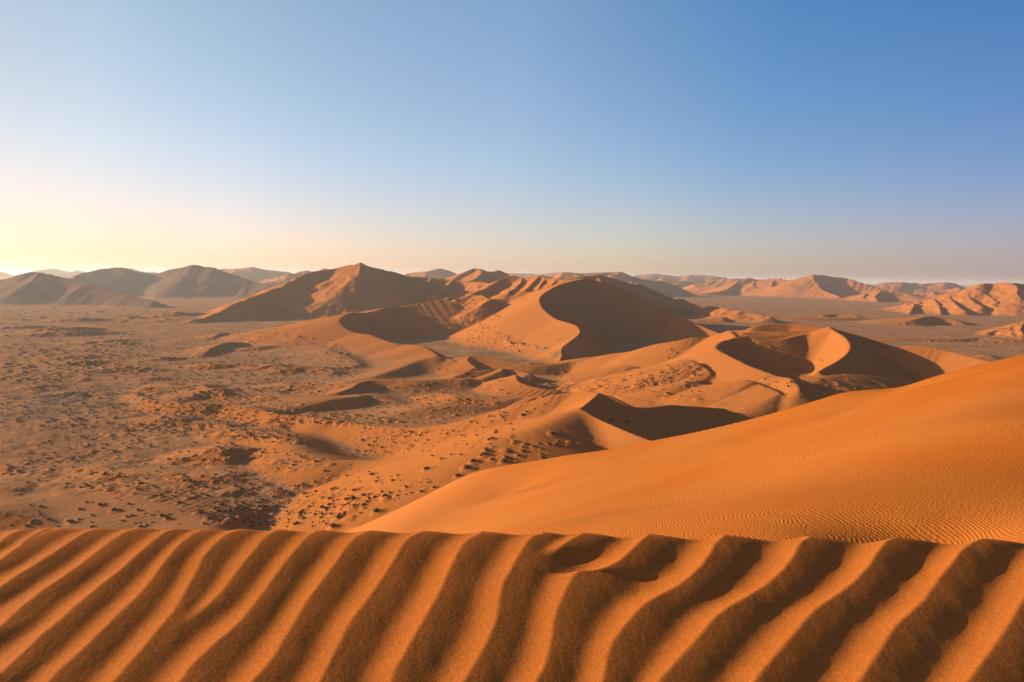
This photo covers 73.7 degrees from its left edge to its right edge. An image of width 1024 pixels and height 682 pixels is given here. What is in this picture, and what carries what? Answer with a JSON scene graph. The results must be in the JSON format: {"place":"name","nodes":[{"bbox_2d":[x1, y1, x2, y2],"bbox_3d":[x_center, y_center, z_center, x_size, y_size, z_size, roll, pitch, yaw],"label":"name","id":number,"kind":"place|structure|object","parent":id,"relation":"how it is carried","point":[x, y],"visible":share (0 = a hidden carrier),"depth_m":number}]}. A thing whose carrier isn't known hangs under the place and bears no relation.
{"place":"outdoors","nodes":[
{"label":"outdoors","id":0,"kind":"place"},
{"bbox_2d":[0,272,8,277],"bbox_3d":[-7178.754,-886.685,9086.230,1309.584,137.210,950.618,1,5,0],"label":"distant dunes","id":1,"kind":"structure","parent":0,"point":[4,274],"depth_m":8928.98},
{"bbox_2d":[0,268,84,278],"bbox_3d":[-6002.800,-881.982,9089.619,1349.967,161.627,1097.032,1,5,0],"label":"distant dunes","id":2,"kind":"structure","parent":0,"point":[62,273],"depth_m":8872.32},
{"bbox_2d":[0,272,167,306],"bbox_3d":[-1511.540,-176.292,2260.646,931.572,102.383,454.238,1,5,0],"label":"sand hill","id":3,"kind":"structure","parent":0,"point":[34,288],"depth_m":2151.53},
{"bbox_2d":[126,268,156,273],"bbox_3d":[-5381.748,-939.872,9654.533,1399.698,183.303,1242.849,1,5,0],"label":"distant dunes","id":4,"kind":"structure","parent":0,"point":[152,272],"depth_m":9448.12},
{"bbox_2d":[69,265,273,297],"bbox_3d":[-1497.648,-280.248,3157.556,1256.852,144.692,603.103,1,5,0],"label":"sand hill","id":5,"kind":"structure","parent":0,"point":[194,280],"depth_m":3042.05},
{"bbox_2d":[219,267,289,281],"bbox_3d":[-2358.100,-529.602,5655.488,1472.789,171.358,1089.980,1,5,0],"label":"distant dunes","id":6,"kind":"structure","parent":0,"point":[253,274],"depth_m":5471.34},
{"bbox_2d":[257,268,328,285],"bbox_3d":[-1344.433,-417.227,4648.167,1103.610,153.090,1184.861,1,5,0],"label":"distant dunes","id":7,"kind":"structure","parent":0,"point":[277,281],"depth_m":4374.81},
{"bbox_2d":[188,263,489,321],"bbox_3d":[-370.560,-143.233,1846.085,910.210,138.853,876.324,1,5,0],"label":"star dune","id":8,"kind":"structure","parent":0,"point":[268,302],"depth_m":1737.15},
{"bbox_2d":[215,297,468,371],"bbox_3d":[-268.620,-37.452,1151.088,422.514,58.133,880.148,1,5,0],"label":"sand dune","id":9,"kind":"structure","parent":0,"point":[354,336],"depth_m":1029.19},
{"bbox_2d":[122,391,713,531],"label":"sand dune","id":10,"kind":"structure","parent":0,"point":[571,419],"depth_m":329.03},
{"bbox_2d":[404,268,456,278],"bbox_3d":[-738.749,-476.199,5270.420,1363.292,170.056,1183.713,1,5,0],"label":"distant dunes","id":11,"kind":"structure","parent":0,"point":[440,273],"depth_m":5069.26},
{"bbox_2d":[446,268,509,282],"bbox_3d":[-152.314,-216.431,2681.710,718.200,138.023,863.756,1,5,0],"label":"sand dune","id":12,"kind":"structure","parent":0,"point":[475,275],"depth_m":2665.94},
{"bbox_2d":[447,276,562,326],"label":"sand dune","id":13,"kind":"structure","parent":0,"point":[502,293],"depth_m":1422.15},
{"bbox_2d":[0,528,1023,681],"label":"rippled crest","id":14,"kind":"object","parent":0,"point":[148,605],"visible":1,"depth_m":2.74},
{"bbox_2d":[0,274,1023,530],"bbox_3d":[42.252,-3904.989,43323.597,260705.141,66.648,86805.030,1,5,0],"label":"desert floor","id":15,"kind":"structure","parent":0,"point":[56,496],"depth_m":582.03},
{"bbox_2d":[0,278,1022,526],"bbox_3d":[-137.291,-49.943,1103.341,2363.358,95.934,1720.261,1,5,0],"label":"scrub","id":16,"kind":"object","parent":15,"relation":"on","point":[270,410],"visible":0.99,"depth_m":491.13},
{"bbox_2d":[346,355,1023,543],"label":"dune flank","id":17,"kind":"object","parent":15,"relation":"on","point":[938,459],"visible":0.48,"depth_m":73.83},
{"bbox_2d":[682,274,930,298],"bbox_3d":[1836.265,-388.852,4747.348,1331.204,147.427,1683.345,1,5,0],"label":"sand massif","id":18,"kind":"structure","parent":15,"relation":"on","point":[818,286],"depth_m":4367.87},
{"bbox_2d":[0,0,1023,283],"label":"sky","id":19,"kind":"structure","parent":0,"point":[863,141]},
{"bbox_2d":[506,272,563,277],"bbox_3d":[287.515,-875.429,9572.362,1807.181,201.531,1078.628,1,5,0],"label":"distant dunes","id":20,"kind":"structure","parent":0,"point":[523,275],"depth_m":9436.23},
{"bbox_2d":[450,278,719,361],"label":"crescent dune","id":21,"kind":"structure","parent":0,"point":[583,318],"depth_m":1085.27},
{"bbox_2d":[541,272,696,295],"bbox_3d":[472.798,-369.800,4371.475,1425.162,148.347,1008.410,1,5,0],"label":"distant dunes","id":22,"kind":"structure","parent":0,"point":[667,289],"depth_m":4218.32},
{"bbox_2d":[566,275,782,322],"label":"sand dune","id":23,"kind":"structure","parent":0,"point":[680,307],"depth_m":1921.44},
{"bbox_2d":[633,274,727,281],"bbox_3d":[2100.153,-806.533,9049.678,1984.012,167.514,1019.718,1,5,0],"label":"distant dunes","id":24,"kind":"structure","parent":0,"point":[703,278],"depth_m":8881.41},
{"bbox_2d":[655,278,760,287],"bbox_3d":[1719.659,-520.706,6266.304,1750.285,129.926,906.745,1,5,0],"label":"distant dunes","id":25,"kind":"structure","parent":0,"point":[714,283],"depth_m":6105.83},
{"bbox_2d":[510,324,990,421],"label":"sand dune","id":26,"kind":"structure","parent":0,"point":[733,367],"depth_m":564.34},
{"bbox_2d":[834,290,926,301],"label":"sand dune","id":27,"kind":"structure","parent":0,"point":[879,295],"depth_m":3618.44},
{"bbox_2d":[854,316,975,325],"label":"sand dune","id":28,"kind":"structure","parent":0,"point":[923,321],"depth_m":1643.20},
{"bbox_2d":[870,282,964,293],"bbox_3d":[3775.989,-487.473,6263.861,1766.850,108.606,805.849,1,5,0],"label":"distant dunes","id":29,"kind":"structure","parent":0,"point":[905,287],"depth_m":6079.34},
{"bbox_2d":[914,287,965,297],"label":"distant dunes","id":30,"kind":"structure","parent":0,"point":[933,294],"depth_m":4266.06},
{"bbox_2d":[884,282,1023,315],"bbox_3d":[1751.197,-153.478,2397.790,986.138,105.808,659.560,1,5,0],"label":"sand dune","id":31,"kind":"structure","parent":0,"point":[1004,298],"depth_m":2259.72},
{"bbox_2d":[978,321,1023,337],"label":"sand dune","id":32,"kind":"structure","parent":0,"point":[1015,330],"depth_m":1320.62}
]}

